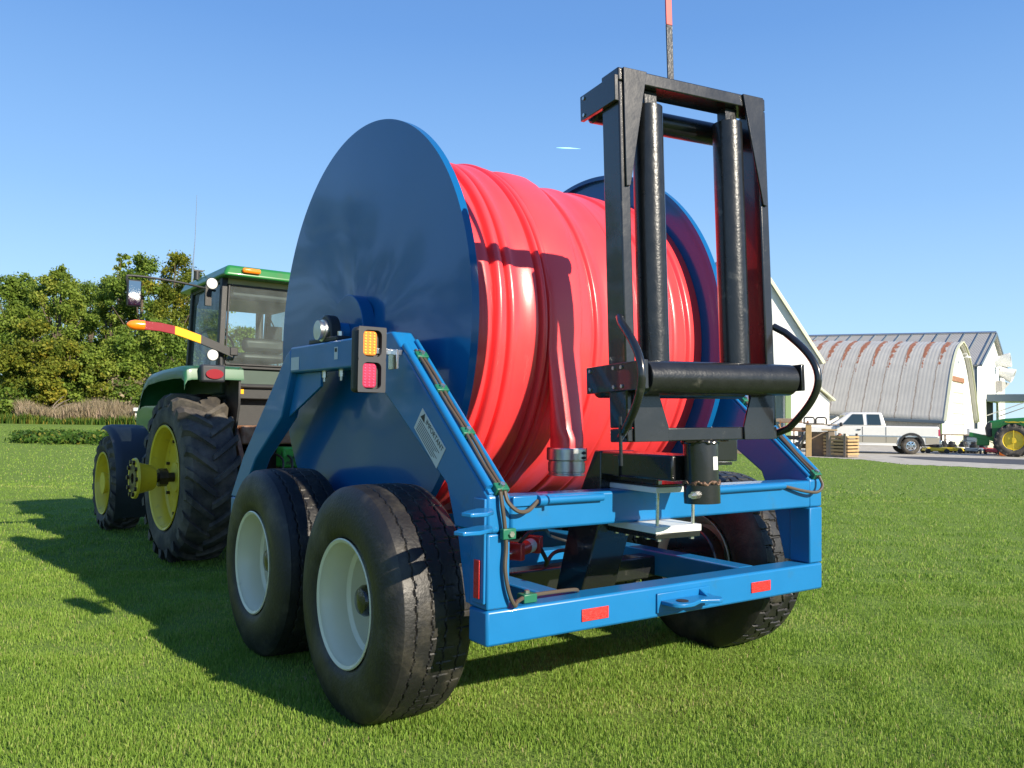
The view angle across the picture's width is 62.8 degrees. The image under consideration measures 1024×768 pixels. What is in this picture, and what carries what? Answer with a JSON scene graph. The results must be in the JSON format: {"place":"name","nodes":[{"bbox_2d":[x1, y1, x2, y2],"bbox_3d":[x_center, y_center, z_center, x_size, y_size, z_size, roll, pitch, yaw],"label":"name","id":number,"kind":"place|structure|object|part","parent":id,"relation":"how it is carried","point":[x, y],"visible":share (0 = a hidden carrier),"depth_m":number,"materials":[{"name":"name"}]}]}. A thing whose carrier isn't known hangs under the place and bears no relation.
{"place":"outdoors","nodes":[
{"label":"outdoors","id":0,"kind":"place"},
{"bbox_2d":[0,424,1023,767],"bbox_3d":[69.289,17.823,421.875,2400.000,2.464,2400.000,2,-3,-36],"label":"ground","id":1,"kind":"structure","parent":0,"point":[806,658],"depth_m":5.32,"materials":[{"name":"plant"}]},
{"bbox_2d":[0,297,20,399],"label":"broadleaf tree","id":2,"kind":"object","parent":1,"relation":"on","point":[14,334],"visible":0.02,"depth_m":59.91,"materials":[{"name":"green plant"}]},
{"bbox_2d":[0,388,32,414],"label":"shrub","id":3,"kind":"object","parent":1,"relation":"on","point":[16,400],"visible":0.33,"depth_m":48.88,"materials":[{"name":"green plant"}]},
{"bbox_2d":[0,283,38,311],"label":"broadleaf tree","id":4,"kind":"object","parent":1,"relation":"on","point":[3,308],"depth_m":85.31,"materials":[{"name":"green plant"}]},
{"bbox_2d":[0,271,56,370],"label":"broadleaf tree","id":5,"kind":"object","parent":1,"relation":"on","point":[11,290],"visible":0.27,"depth_m":62.54,"materials":[{"name":"green plant"}]},
{"bbox_2d":[0,278,83,345],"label":"broadleaf tree","id":6,"kind":"object","parent":1,"relation":"on","point":[56,300],"visible":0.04,"depth_m":78.20,"materials":[{"name":"green plant"}]},
{"bbox_2d":[0,316,86,411],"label":"broadleaf tree","id":7,"kind":"object","parent":1,"relation":"on","point":[27,353],"visible":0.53,"depth_m":51.10,"materials":[{"name":"green plant"}]},
{"bbox_2d":[0,378,86,414],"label":"shrub","id":8,"kind":"object","parent":1,"relation":"on","point":[3,391],"visible":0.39,"depth_m":49.09,"materials":[{"name":"green plant"}]},
{"bbox_2d":[31,396,72,409],"bbox_3d":[-27.182,1.460,48.840,4.163,1.568,0.305,1,-2,0],"label":"dead branch","id":9,"kind":"object","parent":1,"relation":"on","point":[57,404],"visible":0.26,"depth_m":48.78,"materials":[{"name":"grey wood"}]},
{"bbox_2d":[4,427,108,444],"bbox_3d":[-14.770,1.825,29.730,5.566,0.492,8.003,2,-3,-36],"label":"vine bed","id":10,"kind":"object","parent":1,"relation":"on","point":[70,436],"visible":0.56,"depth_m":28.08,"materials":[{"name":"green plant"}]},
{"bbox_2d":[6,263,112,377],"bbox_3d":[-33.544,-3.155,61.894,6.479,11.621,7.860,0,-2,12],"label":"broadleaf tree","id":11,"kind":"object","parent":1,"relation":"on","point":[52,284],"visible":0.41,"depth_m":61.42,"materials":[{"name":"green plant"}]},
{"bbox_2d":[0,412,135,424],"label":"green weeds","id":12,"kind":"object","parent":1,"relation":"on","point":[28,418],"visible":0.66,"depth_m":45.21,"materials":[{"name":"green plant"}]},
{"bbox_2d":[19,339,117,410],"bbox_3d":[-27.027,0.005,51.033,5.458,5.460,5.779,2,-3,-36],"label":"broadleaf tree","id":13,"kind":"object","parent":1,"relation":"on","point":[56,365],"visible":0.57,"depth_m":49.51,"materials":[{"name":"green plant"}]},
{"bbox_2d":[10,396,137,419],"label":"dry weeds","id":14,"kind":"object","parent":1,"relation":"on","point":[98,409],"visible":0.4,"depth_m":46.28,"materials":[{"name":"brown plant"}]},
{"bbox_2d":[46,281,126,346],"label":"broadleaf tree","id":15,"kind":"object","parent":1,"relation":"on","point":[85,288],"visible":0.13,"depth_m":72.03,"materials":[{"name":"green plant"}]},
{"bbox_2d":[39,276,134,344],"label":"broadleaf tree","id":16,"kind":"object","parent":1,"relation":"on","point":[79,281],"visible":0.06,"depth_m":85.92,"materials":[{"name":"green plant"}]},
{"bbox_2d":[50,334,154,406],"bbox_3d":[-25.500,-0.192,53.310,7.753,5.972,7.030,2,-3,-36],"label":"broadleaf tree","id":17,"kind":"object","parent":1,"relation":"on","point":[97,355],"visible":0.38,"depth_m":51.50,"materials":[{"name":"green plant"}]},
{"bbox_2d":[74,274,139,346],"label":"broadleaf tree","id":18,"kind":"object","parent":1,"relation":"on","point":[102,310],"visible":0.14,"depth_m":66.12,"materials":[{"name":"green plant"}]},
{"bbox_2d":[104,253,133,336],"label":"wispy tree","id":19,"kind":"object","parent":1,"relation":"on","point":[125,256],"visible":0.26,"depth_m":70.16,"materials":[{"name":"green plant"}]},
{"bbox_2d":[95,373,150,407],"bbox_3d":[-23.033,0.950,51.856,5.244,3.429,3.704,2,-3,-36],"label":"shrub","id":20,"kind":"object","parent":1,"relation":"on","point":[122,394],"visible":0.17,"depth_m":51.08,"materials":[{"name":"green plant"}]},
{"bbox_2d":[93,273,155,340],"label":"broadleaf tree","id":21,"kind":"object","parent":1,"relation":"on","point":[116,303],"visible":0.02,"depth_m":88.16,"materials":[{"name":"green plant"}]},
{"bbox_2d":[84,251,186,383],"bbox_3d":[-28.661,-3.650,63.681,8.357,12.816,8.007,1,-2,-14],"label":"broadleaf tree","id":22,"kind":"object","parent":1,"relation":"on","point":[144,265],"visible":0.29,"depth_m":63.44,"materials":[{"name":"green plant"}]},
{"bbox_2d":[95,314,186,407],"bbox_3d":[-22.615,-0.730,53.881,7.768,7.343,8.852,0,-2,16],"label":"broadleaf tree","id":23,"kind":"object","parent":1,"relation":"on","point":[156,343],"visible":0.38,"depth_m":52.59,"materials":[{"name":"green plant"}]},
{"bbox_2d":[133,250,230,365],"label":"broadleaf tree","id":24,"kind":"object","parent":1,"relation":"on","point":[176,298],"visible":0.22,"depth_m":65.31,"materials":[{"name":"green plant"}]},
{"bbox_2d":[144,276,239,346],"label":"broadleaf tree","id":25,"kind":"object","parent":1,"relation":"on","point":[229,327],"visible":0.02,"depth_m":85.35,"materials":[{"name":"green plant"}]},
{"bbox_2d":[92,197,296,562],"bbox_3d":[-3.496,-0.117,9.569,2.452,3.754,4.630,3,-3,-38],"label":"tractor","id":26,"kind":"object","parent":1,"relation":"on","point":[167,466],"visible":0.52,"depth_m":8.20,"materials":[{"name":"yellow paint"}]},
{"bbox_3d":[-3.219,-0.580,8.795,0.028,0.880,1.296,2,-3,-33],"label":"side window","id":27,"kind":"part","parent":26,"relation":"part of","materials":[{"name":"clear glass"}]},
{"bbox_3d":[-2.467,-0.546,9.379,0.028,0.880,1.296,3,-3,-43],"label":"side window","id":28,"kind":"part","parent":26,"relation":"part of","materials":[{"name":"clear glass"}]},
{"bbox_2d":[185,304,249,352],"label":"broadleaf tree","id":29,"kind":"object","parent":1,"relation":"on","point":[238,338],"depth_m":71.30,"materials":[{"name":"green plant"}]},
{"bbox_2d":[227,325,254,352],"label":"broadleaf tree","id":30,"kind":"object","parent":1,"relation":"on","point":[246,332],"visible":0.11,"depth_m":79.65,"materials":[{"name":"green plant"}]},
{"bbox_2d":[226,0,823,724],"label":"hose reel trailer","id":31,"kind":"object","parent":1,"relation":"on","point":[372,576],"visible":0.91,"depth_m":4.05,"materials":[{"name":"blue paint"}]},
{"bbox_2d":[435,163,700,513],"bbox_3d":[-0.142,-0.275,5.539,1.823,2.222,2.355,2,-3,-36],"label":"layflat hose","id":32,"kind":"object","parent":31,"relation":"attached to","point":[538,417],"visible":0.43,"depth_m":4.59,"materials":[{"name":"plastic"}]},
{"bbox_2d":[715,262,835,442],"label":"white barn","id":33,"kind":"structure","parent":1,"relation":"on","point":[787,352],"depth_m":44.47,"materials":[{"name":"metal"}]},
{"bbox_2d":[796,435,803,446],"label":"loose boards","id":34,"kind":"object","parent":1,"relation":"on","point":[799,441],"visible":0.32,"depth_m":34.72,"materials":[{"name":"brown wood"}]},
{"bbox_2d":[740,445,1023,468],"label":"gravel yard","id":35,"kind":"structure","parent":1,"relation":"on","point":[875,453],"depth_m":35.00,"materials":[{"name":"beige gravel"}]},
{"bbox_2d":[778,424,804,449],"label":"loose boards","id":36,"kind":"object","parent":35,"relation":"on","point":[801,443],"visible":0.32,"depth_m":34.49,"materials":[{"name":"brown wood"}]},
{"bbox_2d":[776,418,808,447],"bbox_3d":[11.904,2.229,35.503,1.410,1.539,0.770,0,-2,18],"label":"scrap rack","id":37,"kind":"object","parent":35,"relation":"on","point":[786,420],"visible":0.38,"depth_m":35.23,"materials":[{"name":"wood"}]},
{"bbox_2d":[805,424,836,456],"bbox_3d":[12.615,2.297,34.191,1.200,1.320,0.640,0,-2,18],"label":"wooden cabinet","id":38,"kind":"object","parent":35,"relation":"on","point":[814,441],"visible":0.9,"depth_m":34.11,"materials":[{"name":"brown wood"}]},
{"bbox_2d":[803,417,826,423],"bbox_3d":[12.409,1.493,34.295,0.921,0.310,0.070,0,-2,18],"label":"tube frame","id":39,"kind":"object","parent":38,"relation":"on","point":[815,421],"visible":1,"depth_m":34.27,"materials":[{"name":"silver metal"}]},
{"bbox_2d":[823,433,858,457],"bbox_3d":[13.352,2.481,33.993,1.041,0.960,1.040,3,-3,-42],"label":"slatted crate","id":40,"kind":"object","parent":35,"relation":"on","point":[844,447],"visible":0.93,"depth_m":33.63,"materials":[{"name":"brown wood"}]},
{"bbox_2d":[797,412,941,453],"bbox_3d":[16.532,2.268,39.074,6.020,1.880,2.322,0,-2,12],"label":"pickup truck","id":41,"kind":"object","parent":35,"relation":"on","point":[870,428],"visible":0.59,"depth_m":38.10,"materials":[{"name":"silver metal"}]},
{"bbox_3d":[15.618,1.617,38.383,0.920,0.480,0.094,0,-2,12],"label":"side window","id":42,"kind":"part","parent":41,"relation":"part of","materials":[{"name":"grey"}]},
{"bbox_3d":[16.498,1.622,38.192,0.600,0.480,0.094,0,-2,12],"label":"side window","id":43,"kind":"part","parent":41,"relation":"part of","materials":[{"name":"grey"}]},
{"bbox_2d":[920,444,949,453],"bbox_3d":[19.931,2.972,39.911,1.446,0.642,0.777,1,-2,9],"label":"lawn mower","id":44,"kind":"object","parent":35,"relation":"on","point":[935,447],"visible":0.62,"depth_m":39.60,"materials":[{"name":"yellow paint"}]},
{"bbox_2d":[931,441,956,451],"bbox_3d":[21.134,3.044,41.282,1.446,0.642,0.777,2,-3,-32],"label":"lawn mower","id":45,"kind":"object","parent":35,"relation":"on","point":[944,444],"visible":0.26,"depth_m":41.24,"materials":[{"name":"white metal"}]},
{"bbox_2d":[938,441,965,453],"bbox_3d":[21.043,3.011,40.495,1.446,0.642,0.777,-1,-3,37],"label":"lawn mower","id":46,"kind":"object","parent":35,"relation":"on","point":[951,445],"visible":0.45,"depth_m":40.18,"materials":[{"name":"yellow paint"}]},
{"bbox_2d":[944,439,968,451],"bbox_3d":[22.110,3.062,41.370,1.446,0.642,0.777,1,-2,-3],"label":"lawn mower","id":47,"kind":"object","parent":35,"relation":"on","point":[961,445],"visible":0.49,"depth_m":41.23,"materials":[{"name":"white metal"}]},
{"bbox_2d":[940,434,975,446],"bbox_3d":[24.520,3.114,44.562,3.200,0.860,0.800,0,-2,12],"label":"work table","id":48,"kind":"object","parent":35,"relation":"on","point":[967,437],"visible":0.2,"depth_m":44.35,"materials":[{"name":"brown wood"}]},
{"bbox_2d":[963,440,983,453],"bbox_3d":[22.151,3.018,40.240,0.777,0.642,1.446,-1,-3,41],"label":"lawn mower","id":49,"kind":"object","parent":35,"relation":"on","point":[973,446],"visible":0.84,"depth_m":40.11,"materials":[{"name":"grey metal"}]},
{"bbox_2d":[966,429,985,434],"bbox_3d":[26.095,3.084,46.879,1.100,1.150,0.600,0,-2,17],"label":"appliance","id":50,"kind":"object","parent":35,"relation":"on","point":[980,431],"visible":0.24,"depth_m":46.65,"materials":[{"name":"white metal"}]},
{"bbox_2d":[962,440,994,453],"bbox_3d":[22.898,3.064,41.126,1.446,0.642,0.777,0,-2,14],"label":"lawn mower","id":51,"kind":"object","parent":35,"relation":"on","point":[987,447],"visible":0.32,"depth_m":40.93,"materials":[{"name":"red paint"}]},
{"bbox_2d":[983,441,998,454],"bbox_3d":[22.686,2.989,39.300,1.446,0.642,0.777,2,-3,-26],"label":"lawn mower","id":52,"kind":"object","parent":35,"relation":"on","point":[994,450],"visible":0.37,"depth_m":39.29,"materials":[{"name":"red paint"}]},
{"bbox_2d":[969,418,1023,456],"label":"tractor","id":53,"kind":"object","parent":35,"relation":"on","point":[1006,436],"visible":1,"depth_m":36.89,"materials":[{"name":"yellow paint"}]},
{"bbox_2d":[812,340,979,446],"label":"arched barn","id":54,"kind":"structure","parent":1,"relation":"on","point":[912,383],"depth_m":53.74,"materials":[{"name":"white metal"}]},
{"bbox_2d":[953,382,962,444],"bbox_3d":[28.857,1.950,54.277,0.045,4.040,3.825,-1,-3,37],"label":"garage door","id":55,"kind":"structure","parent":54,"relation":"in","point":[957,387],"depth_m":54.24,"materials":[{"name":"beige metal"}]},
{"bbox_2d":[808,331,1023,428],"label":"tall shed","id":56,"kind":"structure","parent":1,"relation":"on","point":[991,361],"depth_m":68.75,"materials":[{"name":"white metal"}]},
{"bbox_2d":[987,402,992,422],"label":"door interior","id":57,"kind":"structure","parent":56,"relation":"in","point":[989,404],"depth_m":69.39,"materials":[{"name":"black"}]},
{"bbox_2d":[889,456,1023,464],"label":"asphalt drive","id":58,"kind":"structure","parent":1,"relation":"on","point":[1001,461],"depth_m":32.95,"materials":[{"name":"grey asphalt"}]},
{"bbox_2d":[0,0,1023,419],"label":"sky","id":59,"kind":"structure","parent":0,"point":[894,129],"materials":[{"name":"blue"}]}
]}

